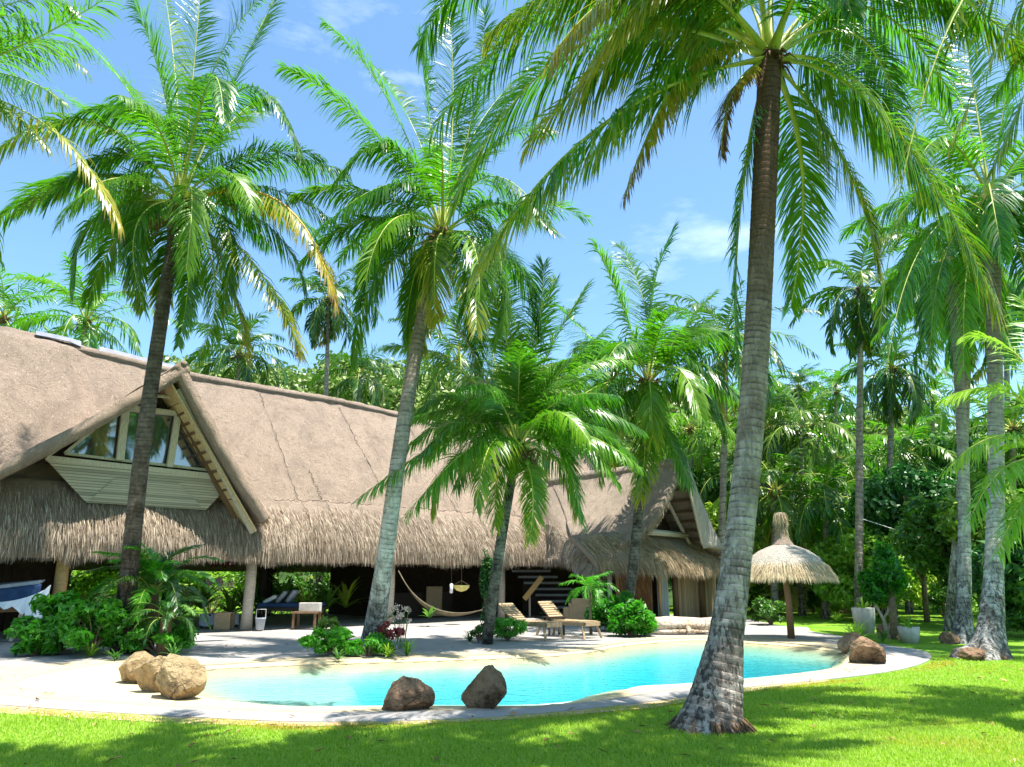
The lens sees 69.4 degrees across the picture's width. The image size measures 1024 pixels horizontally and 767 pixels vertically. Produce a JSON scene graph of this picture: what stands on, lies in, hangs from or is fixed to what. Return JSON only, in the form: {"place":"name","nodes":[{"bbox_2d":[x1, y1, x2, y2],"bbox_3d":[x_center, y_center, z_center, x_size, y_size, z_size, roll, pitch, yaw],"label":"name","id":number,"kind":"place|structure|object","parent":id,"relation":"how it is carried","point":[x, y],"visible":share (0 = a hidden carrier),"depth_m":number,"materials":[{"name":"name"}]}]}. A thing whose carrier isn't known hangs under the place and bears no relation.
{"place":"outdoors","nodes":[
{"label":"outdoors","id":0,"kind":"place"},
{"bbox_2d":[0,0,128,277],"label":"coconut palm","id":1,"kind":"object","parent":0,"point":[20,40],"visible":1,"depth_m":13.74,"materials":[{"name":"green plant"}]},
{"bbox_2d":[0,612,541,640],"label":"terrace floor","id":2,"kind":"structure","parent":0,"point":[277,621],"depth_m":29.10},
{"bbox_2d":[0,579,44,640],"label":"boat","id":3,"kind":"object","parent":2,"relation":"on","point":[12,591],"visible":0.47,"depth_m":19.52,"materials":[{"name":"blue wood"}]},
{"bbox_2d":[213,612,235,629],"bbox_3d":[-9.230,7.614,23.742,0.505,0.525,0.450,0,-15,0],"label":"stool","id":4,"kind":"object","parent":2,"relation":"on","point":[224,620],"visible":1,"depth_m":23.55,"materials":[{"name":"brown wood"}]},
{"bbox_2d":[254,602,326,625],"bbox_3d":[-7.705,8.035,25.793,2.300,0.760,1.020,1,-15,-6],"label":"daybed","id":5,"kind":"object","parent":2,"relation":"on","point":[281,606],"visible":0.67,"depth_m":25.39,"materials":[{"name":"blue wood"}]},
{"bbox_2d":[312,581,353,609],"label":"leafy plant","id":6,"kind":"object","parent":2,"relation":"on","point":[329,599],"visible":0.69,"depth_m":27.72,"materials":[{"name":"green plant"}]},
{"bbox_2d":[325,577,366,607],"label":"leafy plant","id":7,"kind":"object","parent":2,"relation":"on","point":[344,602],"visible":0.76,"depth_m":29.62,"materials":[{"name":"green plant"}]},
{"bbox_2d":[512,570,579,617],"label":"staircase","id":8,"kind":"structure","parent":2,"relation":"on","point":[537,587],"depth_m":33.15,"materials":[{"name":"grey paint"}]},
{"bbox_2d":[0,611,930,721],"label":"deck","id":9,"kind":"structure","parent":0,"point":[436,637],"depth_m":16.11,"materials":[{"name":"paint"}]},
{"bbox_2d":[3,620,61,656],"bbox_3d":[-10.222,5.529,16.001,1.300,0.824,1.276,0,-15,0],"label":"leafy bush","id":10,"kind":"object","parent":9,"relation":"on","point":[29,635],"visible":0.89,"depth_m":15.69,"materials":[{"name":"green plant"}]},
{"bbox_2d":[10,590,100,651],"bbox_3d":[-10.152,5.427,16.894,1.996,1.386,2.156,0,-15,0],"label":"leafy bush","id":11,"kind":"object","parent":9,"relation":"on","point":[44,605],"visible":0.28,"depth_m":16.87,"materials":[{"name":"green plant"}]},
{"bbox_2d":[54,598,134,652],"bbox_3d":[-9.108,5.236,15.892,1.724,1.238,1.533,-8,-17,27],"label":"leafy bush","id":12,"kind":"object","parent":9,"relation":"on","point":[106,619],"visible":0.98,"depth_m":15.73,"materials":[{"name":"green plant"}]},
{"bbox_2d":[70,543,225,651],"bbox_3d":[-8.331,4.856,16.976,3.240,2.503,3.046,0,-15,0],"label":"cycad","id":13,"kind":"object","parent":9,"relation":"on","point":[157,573],"visible":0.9,"depth_m":16.93,"materials":[{"name":"green plant"}]},
{"bbox_2d":[112,622,198,653],"bbox_3d":[-7.869,5.630,16.396,1.700,0.743,1.528,-3,-15,10],"label":"leafy bush","id":14,"kind":"object","parent":9,"relation":"on","point":[179,634],"visible":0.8,"depth_m":16.09,"materials":[{"name":"green plant"}]},
{"bbox_2d":[121,596,210,655],"bbox_3d":[-7.540,5.279,16.152,1.749,1.262,1.912,0,-15,0],"label":"cycad","id":15,"kind":"object","parent":9,"relation":"on","point":[165,622],"visible":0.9,"depth_m":15.98,"materials":[{"name":"green plant"}]},
{"bbox_2d":[0,0,386,653],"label":"coconut palm","id":16,"kind":"object","parent":9,"relation":"on","point":[184,212],"visible":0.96,"depth_m":18.23,"materials":[{"name":"green plant"}]},
{"bbox_2d":[297,625,355,655],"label":"leafy bush","id":17,"kind":"object","parent":9,"relation":"on","point":[337,638],"visible":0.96,"depth_m":15.68,"materials":[{"name":"green plant"}]},
{"bbox_2d":[377,621,404,648],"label":"flowering plant","id":18,"kind":"object","parent":9,"relation":"on","point":[390,634],"visible":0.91,"depth_m":16.50,"materials":[{"name":"red plant"}]},
{"bbox_2d":[272,0,593,646],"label":"coconut palm","id":19,"kind":"object","parent":9,"relation":"on","point":[422,274],"visible":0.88,"depth_m":18.66,"materials":[{"name":"green plant"}]},
{"bbox_2d":[17,638,848,708],"bbox_3d":[-0.246,6.185,14.840,16.440,1.180,12.360,0,-15,0],"label":"pool basin","id":20,"kind":"object","parent":9,"relation":"in","point":[103,681],"visible":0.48,"depth_m":14.44,"materials":[{"name":"paint"}]},
{"bbox_2d":[118,651,154,683],"bbox_3d":[-5.995,4.555,11.876,0.595,0.474,0.546,7,-16,-23],"label":"boulder","id":21,"kind":"object","parent":20,"relation":"on","point":[129,665],"visible":0.53,"depth_m":11.71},
{"bbox_2d":[134,655,166,691],"bbox_3d":[-5.221,4.299,10.984,0.462,0.512,0.624,-11,-18,36],"label":"boulder","id":22,"kind":"object","parent":20,"relation":"on","point":[146,673],"visible":0.52,"depth_m":10.81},
{"bbox_2d":[154,653,206,699],"bbox_3d":[-4.700,4.124,10.455,0.853,0.580,0.591,-10,-18,34],"label":"boulder","id":23,"kind":"object","parent":20,"relation":"on","point":[178,677],"visible":1,"depth_m":10.25,"materials":[{"name":"stone"}]},
{"bbox_2d":[0,635,874,711],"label":"pool coping","id":24,"kind":"object","parent":20,"relation":"on","point":[9,685],"visible":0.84,"depth_m":13.26,"materials":[{"name":"paint"}]},
{"bbox_2d":[343,631,395,655],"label":"leafy bush","id":25,"kind":"object","parent":24,"relation":"on","point":[374,642],"visible":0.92,"depth_m":15.67,"materials":[{"name":"green plant"}]},
{"bbox_2d":[381,675,434,710],"bbox_3d":[-1.313,3.941,9.441,0.681,0.413,0.545,0,-15,0],"label":"boulder","id":26,"kind":"object","parent":24,"relation":"on","point":[404,693],"visible":0.98,"depth_m":9.27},
{"bbox_2d":[461,665,506,708],"bbox_3d":[-0.316,3.908,9.543,0.587,0.531,0.422,-6,-16,23],"label":"boulder","id":27,"kind":"object","parent":24,"relation":"on","point":[486,688],"visible":0.95,"depth_m":9.37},
{"bbox_2d":[849,636,885,663],"bbox_3d":[6.976,5.243,14.555,0.696,0.516,0.614,-3,-15,13],"label":"boulder","id":28,"kind":"object","parent":24,"relation":"on","point":[862,649],"visible":0.88,"depth_m":14.37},
{"bbox_2d":[198,640,845,705],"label":"pool water","id":29,"kind":"structure","parent":20,"relation":"in","point":[642,654],"depth_m":13.41,"materials":[{"name":"blue liquid"}]},
{"bbox_2d":[478,549,492,626],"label":"leafy bush","id":30,"kind":"object","parent":9,"relation":"on","point":[485,571],"visible":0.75,"depth_m":20.53,"materials":[{"name":"green plant"}]},
{"bbox_2d":[349,253,649,644],"bbox_3d":[-0.036,1.332,19.288,7.351,11.500,6.487,0,-15,0],"label":"coconut palm","id":31,"kind":"object","parent":9,"relation":"on","point":[516,407],"visible":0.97,"depth_m":18.76,"materials":[{"name":"green plant"}]},
{"bbox_2d":[493,617,528,640],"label":"leafy bush","id":32,"kind":"object","parent":9,"relation":"on","point":[502,629],"visible":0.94,"depth_m":19.61,"materials":[{"name":"green plant"}]},
{"bbox_2d":[498,603,564,640],"bbox_3d":[0.478,6.650,20.681,1.984,0.933,0.800,-14,-21,43],"label":"sun lounger","id":33,"kind":"object","parent":9,"relation":"on","point":[510,607],"visible":0.83,"depth_m":20.35,"materials":[{"name":"brown wood"}]},
{"bbox_2d":[535,601,602,638],"bbox_3d":[1.592,6.772,21.219,0.800,0.972,1.984,13,-20,-41],"label":"sun lounger","id":34,"kind":"object","parent":9,"relation":"on","point":[551,609],"visible":0.95,"depth_m":21.35,"materials":[{"name":"brown wood"}]},
{"bbox_2d":[563,598,594,619],"bbox_3d":[2.483,8.411,27.302,1.150,0.916,0.350,0,-15,0],"label":"planter","id":35,"kind":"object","parent":9,"relation":"on","point":[576,609],"depth_m":27.16,"materials":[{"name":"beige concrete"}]},
{"bbox_2d":[560,571,618,634],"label":"palm","id":36,"kind":"object","parent":9,"relation":"on","point":[588,589],"visible":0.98,"depth_m":22.06,"materials":[{"name":"green plant"}]},
{"bbox_2d":[583,590,633,628],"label":"leafy bush","id":37,"kind":"object","parent":9,"relation":"on","point":[600,613],"visible":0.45,"depth_m":23.29,"materials":[{"name":"green plant"}]},
{"bbox_2d":[606,616,651,635],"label":"leafy bush","id":38,"kind":"object","parent":9,"relation":"on","point":[614,626],"visible":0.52,"depth_m":21.02,"materials":[{"name":"green plant"}]},
{"bbox_2d":[538,459,722,617],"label":"thatched wing","id":39,"kind":"structure","parent":9,"relation":"on","point":[681,544],"depth_m":29.39,"materials":[{"name":"wicker"}]},
{"bbox_2d":[607,597,659,635],"bbox_3d":[3.491,6.741,21.335,1.508,1.115,1.452,0,-15,0],"label":"leafy bush","id":40,"kind":"object","parent":9,"relation":"on","point":[631,609],"visible":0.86,"depth_m":20.95,"materials":[{"name":"green plant"}]},
{"bbox_2d":[540,221,772,598],"bbox_3d":[5.308,1.172,26.923,8.621,15.818,8.916,0,-15,0],"label":"coconut palm","id":41,"kind":"object","parent":9,"relation":"on","point":[647,399],"visible":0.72,"depth_m":26.12,"materials":[{"name":"green plant"}]},
{"bbox_2d":[653,616,711,634],"bbox_3d":[5.145,7.224,22.047,2.481,0.536,0.698,0,-15,0],"label":"driftwood log","id":42,"kind":"object","parent":9,"relation":"on","point":[669,625],"visible":0.64,"depth_m":21.91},
{"bbox_2d":[749,595,785,624],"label":"leafy bush","id":43,"kind":"object","parent":9,"relation":"on","point":[764,608],"visible":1,"depth_m":26.49,"materials":[{"name":"green plant"}]},
{"bbox_2d":[750,512,838,638],"bbox_3d":[7.735,5.391,20.868,2.860,3.465,2.840,0,-15,0],"label":"straw umbrella","id":44,"kind":"object","parent":9,"relation":"on","point":[784,558],"visible":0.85,"depth_m":20.27,"materials":[{"name":"beige plant"}]},
{"bbox_2d":[0,606,1023,766],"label":"lawn","id":45,"kind":"structure","parent":0,"point":[930,633],"depth_m":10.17,"materials":[{"name":"plant"}]},
{"bbox_2d":[0,265,90,344],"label":"coconut palm","id":46,"kind":"object","parent":45,"relation":"on","point":[9,304],"visible":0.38,"depth_m":39.26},
{"bbox_2d":[69,561,118,604],"bbox_3d":[-17.652,8.309,30.666,3.680,2.918,3.914,0,-15,0],"label":"leafy bush","id":47,"kind":"object","parent":45,"relation":"on","point":[82,583],"visible":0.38,"depth_m":30.00,"materials":[{"name":"green plant"}]},
{"bbox_2d":[3,251,191,574],"bbox_3d":[-20.748,2.466,34.662,7.883,17.132,7.622,-11,-18,36],"label":"coconut palm","id":48,"kind":"object","parent":45,"relation":"on","point":[87,330],"visible":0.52,"depth_m":35.55,"materials":[{"name":"plant"}]},
{"bbox_2d":[178,571,256,612],"bbox_3d":[-13.984,9.421,34.709,4.052,2.841,4.373,0,-15,0],"label":"leafy bush","id":49,"kind":"object","parent":45,"relation":"on","point":[236,585],"visible":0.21,"depth_m":34.56,"materials":[{"name":"green plant"}]},
{"bbox_2d":[185,306,303,595],"bbox_3d":[-14.992,3.869,38.385,6.456,16.383,6.152,-4,-15,14],"label":"coconut palm","id":50,"kind":"object","parent":45,"relation":"on","point":[234,338],"visible":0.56,"depth_m":39.48,"materials":[{"name":"plant"}]},
{"bbox_2d":[230,562,306,614],"bbox_3d":[-11.525,9.699,35.718,3.383,3.194,3.798,0,-15,0],"label":"leafy bush","id":51,"kind":"object","parent":45,"relation":"on","point":[274,588],"visible":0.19,"depth_m":34.80,"materials":[{"name":"green plant"}]},
{"bbox_2d":[0,326,599,630],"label":"thatched house","id":52,"kind":"structure","parent":45,"relation":"on","point":[251,480],"depth_m":24.85,"materials":[{"name":"brown wood"}]},
{"bbox_2d":[0,585,50,619],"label":"throw blanket","id":53,"kind":"object","parent":52,"relation":"hanging from","point":[21,606],"visible":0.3,"depth_m":19.17,"materials":[{"name":"white fabric"}]},
{"bbox_2d":[63,416,119,461],"bbox_3d":[-12.290,1.442,21.853,1.523,1.599,0.105,13,-19,-40],"label":"window","id":54,"kind":"structure","parent":52,"relation":"in","point":[101,443],"depth_m":21.88,"materials":[{"name":"clear glass"}]},
{"bbox_2d":[115,410,129,460],"bbox_3d":[-11.687,1.491,22.199,0.253,1.640,0.130,13,-19,-40],"label":"window frame","id":55,"kind":"structure","parent":52,"relation":"in","point":[124,418],"depth_m":22.12,"materials":[{"name":"brown wood"}]},
{"bbox_2d":[45,456,209,477],"bbox_3d":[-11.035,2.606,22.497,5.471,0.257,0.120,13,-19,-40],"label":"window sill","id":56,"kind":"structure","parent":52,"relation":"in","point":[49,458],"depth_m":21.86,"materials":[{"name":"brown wood"}]},
{"bbox_2d":[120,410,173,466],"bbox_3d":[-11.199,1.658,22.788,1.539,1.703,0.105,13,-19,-40],"label":"window","id":57,"kind":"structure","parent":52,"relation":"in","point":[162,429],"depth_m":22.92,"materials":[{"name":"clear glass"}]},
{"bbox_2d":[166,414,180,467],"bbox_3d":[-10.579,1.781,23.130,0.263,1.694,0.130,13,-19,-40],"label":"window frame","id":58,"kind":"structure","parent":52,"relation":"in","point":[176,421],"depth_m":23.06,"materials":[{"name":"brown wood"}]},
{"bbox_2d":[173,428,205,470],"bbox_3d":[-10.053,1.951,23.752,1.602,1.718,0.105,13,-19,-40],"label":"window","id":59,"kind":"structure","parent":52,"relation":"in","point":[185,458],"depth_m":23.47,"materials":[{"name":"clear glass"}]},
{"bbox_2d":[398,570,483,615],"bbox_3d":[-2.388,7.371,25.993,3.673,1.556,0.232,-5,-16,19],"label":"hammock","id":60,"kind":"object","parent":52,"relation":"hanging from","point":[436,611],"visible":0.91,"depth_m":25.93,"materials":[{"name":"fabric"}]},
{"bbox_2d":[287,572,330,601],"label":"leafy bush","id":61,"kind":"object","parent":45,"relation":"on","point":[307,590],"visible":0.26,"depth_m":37.66,"materials":[{"name":"green plant"}]},
{"bbox_2d":[279,261,382,591],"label":"coconut palm","id":62,"kind":"object","parent":45,"relation":"on","point":[330,329],"visible":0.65,"depth_m":42.05,"materials":[{"name":"plant"}]},
{"bbox_2d":[307,341,403,409],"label":"coconut palm","id":63,"kind":"object","parent":45,"relation":"on","point":[377,392],"visible":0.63,"depth_m":49.32,"materials":[{"name":"plant"}]},
{"bbox_2d":[0,679,828,725],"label":"soil","id":64,"kind":"structure","parent":45,"relation":"on","point":[312,723],"depth_m":8.95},
{"bbox_2d":[387,293,528,418],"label":"coconut palm","id":65,"kind":"object","parent":45,"relation":"on","point":[458,359],"visible":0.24,"depth_m":39.27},
{"bbox_2d":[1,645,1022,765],"bbox_3d":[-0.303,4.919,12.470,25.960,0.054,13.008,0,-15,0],"label":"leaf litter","id":66,"kind":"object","parent":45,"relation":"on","point":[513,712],"visible":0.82,"depth_m":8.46,"materials":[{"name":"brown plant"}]},
{"bbox_2d":[638,397,736,483],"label":"coconut palm","id":67,"kind":"object","parent":45,"relation":"on","point":[692,431],"visible":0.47,"depth_m":40.54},
{"bbox_2d":[408,0,1023,736],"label":"coconut palm","id":68,"kind":"object","parent":45,"relation":"on","point":[708,32],"visible":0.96,"depth_m":10.46,"materials":[{"name":"green plant"}]},
{"bbox_2d":[668,459,765,586],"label":"broadleaf tree","id":69,"kind":"object","parent":45,"relation":"on","point":[706,476],"visible":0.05,"depth_m":38.92,"materials":[{"name":"green plant"}]},
{"bbox_2d":[643,280,820,588],"bbox_3d":[9.507,2.748,31.463,8.501,15.012,7.317,0,-15,0],"label":"coconut palm","id":70,"kind":"object","parent":45,"relation":"on","point":[722,367],"visible":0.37,"depth_m":31.55,"materials":[{"name":"plant"}]},
{"bbox_2d":[686,444,797,526],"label":"coconut palm","id":71,"kind":"object","parent":45,"relation":"on","point":[712,456],"visible":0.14,"depth_m":38.38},
{"bbox_2d":[704,501,792,602],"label":"broadleaf tree","id":72,"kind":"object","parent":45,"relation":"on","point":[714,519],"visible":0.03,"depth_m":36.07,"materials":[{"name":"green plant"}]},
{"bbox_2d":[706,384,827,597],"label":"coconut palm","id":73,"kind":"object","parent":45,"relation":"on","point":[778,448],"visible":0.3,"depth_m":36.87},
{"bbox_2d":[707,438,851,614],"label":"coconut palm","id":74,"kind":"object","parent":45,"relation":"on","point":[775,494],"visible":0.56,"depth_m":32.71,"materials":[{"name":"plant"}]},
{"bbox_2d":[752,524,822,614],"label":"broadleaf tree","id":75,"kind":"object","parent":45,"relation":"on","point":[761,541],"visible":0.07,"depth_m":33.80,"materials":[{"name":"green plant"}]},
{"bbox_2d":[735,377,874,615],"bbox_3d":[14.017,5.419,35.029,5.999,11.604,6.458,10,-18,-32],"label":"coconut palm","id":76,"kind":"object","parent":45,"relation":"on","point":[815,460],"visible":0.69,"depth_m":34.98,"materials":[{"name":"plant"}]},
{"bbox_2d":[780,585,870,613],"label":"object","id":77,"kind":"structure","parent":45,"relation":"on","point":[794,595],"depth_m":37.23,"materials":[{"name":"stone"}]},
{"bbox_2d":[761,449,899,618],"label":"coconut palm","id":78,"kind":"object","parent":45,"relation":"on","point":[825,507],"visible":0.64,"depth_m":31.59,"materials":[{"name":"plant"}]},
{"bbox_2d":[786,411,899,516],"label":"coconut palm","id":79,"kind":"object","parent":45,"relation":"on","point":[849,468],"visible":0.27,"depth_m":38.28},
{"bbox_2d":[785,219,924,606],"bbox_3d":[14.614,1.635,29.465,5.712,16.059,5.258,-14,-20,43],"label":"coconut palm","id":80,"kind":"object","parent":45,"relation":"on","point":[859,303],"visible":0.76,"depth_m":30.36,"materials":[{"name":"plant"}]},
{"bbox_2d":[803,527,921,609],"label":"broadleaf tree","id":81,"kind":"object","parent":45,"relation":"on","point":[839,559],"visible":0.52,"depth_m":29.20,"materials":[{"name":"green plant"}]},
{"bbox_2d":[851,596,874,633],"bbox_3d":[10.740,7.071,22.597,0.697,1.098,0.741,13,-20,-41],"label":"planter","id":82,"kind":"object","parent":45,"relation":"on","point":[862,613],"visible":0.96,"depth_m":22.33,"materials":[{"name":"grey concrete"}]},
{"bbox_2d":[856,540,907,639],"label":"broadleaf tree","id":83,"kind":"object","parent":45,"relation":"on","point":[884,580],"visible":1,"depth_m":20.59,"materials":[{"name":"green plant"}]},
{"bbox_2d":[833,326,953,616],"bbox_3d":[18.057,4.011,34.124,5.777,13.858,5.940,0,-15,0],"label":"coconut palm","id":84,"kind":"object","parent":45,"relation":"on","point":[889,401],"visible":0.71,"depth_m":34.62,"materials":[{"name":"plant"}]},
{"bbox_2d":[853,555,936,616],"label":"broadleaf tree","id":85,"kind":"object","parent":45,"relation":"on","point":[918,597],"visible":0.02,"depth_m":31.88,"materials":[{"name":"green plant"}]},
{"bbox_2d":[846,461,956,621],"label":"broadleaf tree","id":86,"kind":"object","parent":45,"relation":"on","point":[887,496],"visible":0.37,"depth_m":29.35,"materials":[{"name":"green plant"}]},
{"bbox_2d":[894,614,919,643],"bbox_3d":[10.401,6.380,19.270,0.676,0.730,0.815,0,-15,0],"label":"planter","id":87,"kind":"object","parent":45,"relation":"on","point":[908,632],"visible":1,"depth_m":19.10,"materials":[{"name":"grey concrete"}]},
{"bbox_2d":[842,414,975,613],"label":"coconut palm","id":88,"kind":"object","parent":45,"relation":"on","point":[906,451],"visible":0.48,"depth_m":36.72,"materials":[{"name":"plant"}]},
{"bbox_2d":[872,366,986,443],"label":"coconut palm","id":89,"kind":"object","parent":45,"relation":"on","point":[945,422],"visible":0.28,"depth_m":44.65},
{"bbox_2d":[885,489,974,590],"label":"broadleaf tree","id":90,"kind":"object","parent":45,"relation":"on","point":[933,546],"visible":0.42,"depth_m":25.99,"materials":[{"name":"green plant"}]},
{"bbox_2d":[837,5,1023,660],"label":"coconut palm","id":91,"kind":"object","parent":45,"relation":"on","point":[999,222],"visible":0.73,"depth_m":18.13,"materials":[{"name":"green plant"}]},
{"bbox_2d":[914,582,946,617],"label":"leafy bush","id":92,"kind":"object","parent":45,"relation":"on","point":[937,601],"visible":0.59,"depth_m":31.80,"materials":[{"name":"green plant"}]},
{"bbox_2d":[864,192,1023,643],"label":"coconut palm","id":93,"kind":"object","parent":45,"relation":"on","point":[963,627],"visible":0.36,"depth_m":21.18,"materials":[{"name":"green plant"}]},
{"bbox_2d":[870,260,1023,630],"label":"coconut palm","id":94,"kind":"object","parent":45,"relation":"on","point":[951,600],"visible":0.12,"depth_m":25.47,"materials":[{"name":"green plant"}]},
{"bbox_2d":[871,0,1023,351],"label":"coconut palm","id":95,"kind":"object","parent":45,"relation":"on","point":[1001,91],"visible":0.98,"depth_m":10.11,"materials":[{"name":"green plant"}]},
{"bbox_2d":[893,430,1018,581],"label":"broadleaf tree","id":96,"kind":"object","parent":45,"relation":"on","point":[934,458],"visible":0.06,"depth_m":36.66,"materials":[{"name":"green plant"}]},
{"bbox_2d":[957,647,984,660],"bbox_3d":[9.408,5.520,15.086,0.507,0.251,0.406,0,-15,0],"label":"boulder","id":97,"kind":"object","parent":45,"relation":"on","point":[972,653],"visible":0.92,"depth_m":15.03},
{"bbox_2d":[932,465,1023,630],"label":"broadleaf tree","id":98,"kind":"object","parent":45,"relation":"on","point":[946,518],"visible":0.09,"depth_m":24.32,"materials":[{"name":"green plant"}]},
{"bbox_2d":[934,289,1023,565],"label":"coconut palm","id":99,"kind":"object","parent":45,"relation":"on","point":[1016,467],"visible":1,"depth_m":10.10,"materials":[{"name":"green plant"}]},
{"bbox_2d":[939,390,1023,493],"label":"coconut palm","id":100,"kind":"object","parent":45,"relation":"on","point":[1012,414],"visible":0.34,"depth_m":30.50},
{"bbox_2d":[971,513,1023,629],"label":"broadleaf tree","id":101,"kind":"object","parent":45,"relation":"on","point":[1014,580],"visible":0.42,"depth_m":20.93,"materials":[{"name":"green plant"}]},
{"bbox_2d":[977,604,1023,635],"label":"leafy bush","id":102,"kind":"object","parent":45,"relation":"on","point":[1015,620],"visible":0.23,"depth_m":21.11,"materials":[{"name":"green plant"}]},
{"bbox_2d":[0,0,1023,437],"label":"sky","id":103,"kind":"structure","parent":0,"point":[686,184],"materials":[{"name":"blue"}]},
{"bbox_2d":[80,396,975,605],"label":"hill","id":104,"kind":"structure","parent":0,"point":[282,578],"depth_m":50.77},
{"bbox_2d":[72,348,1022,604],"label":"forest","id":105,"kind":"object","parent":104,"relation":"on","point":[299,381],"visible":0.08,"depth_m":81.70,"materials":[{"name":"green plant"}]},
{"bbox_2d":[721,357,798,494],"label":"coconut palm","id":106,"kind":"object","parent":104,"relation":"on","point":[781,384],"visible":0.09,"depth_m":53.81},
{"bbox_2d":[771,363,836,499],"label":"coconut palm","id":107,"kind":"object","parent":104,"relation":"on","point":[800,379],"visible":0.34,"depth_m":59.68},
{"bbox_2d":[795,361,880,493],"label":"coconut palm","id":108,"kind":"object","parent":104,"relation":"on","point":[838,399],"visible":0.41,"depth_m":54.22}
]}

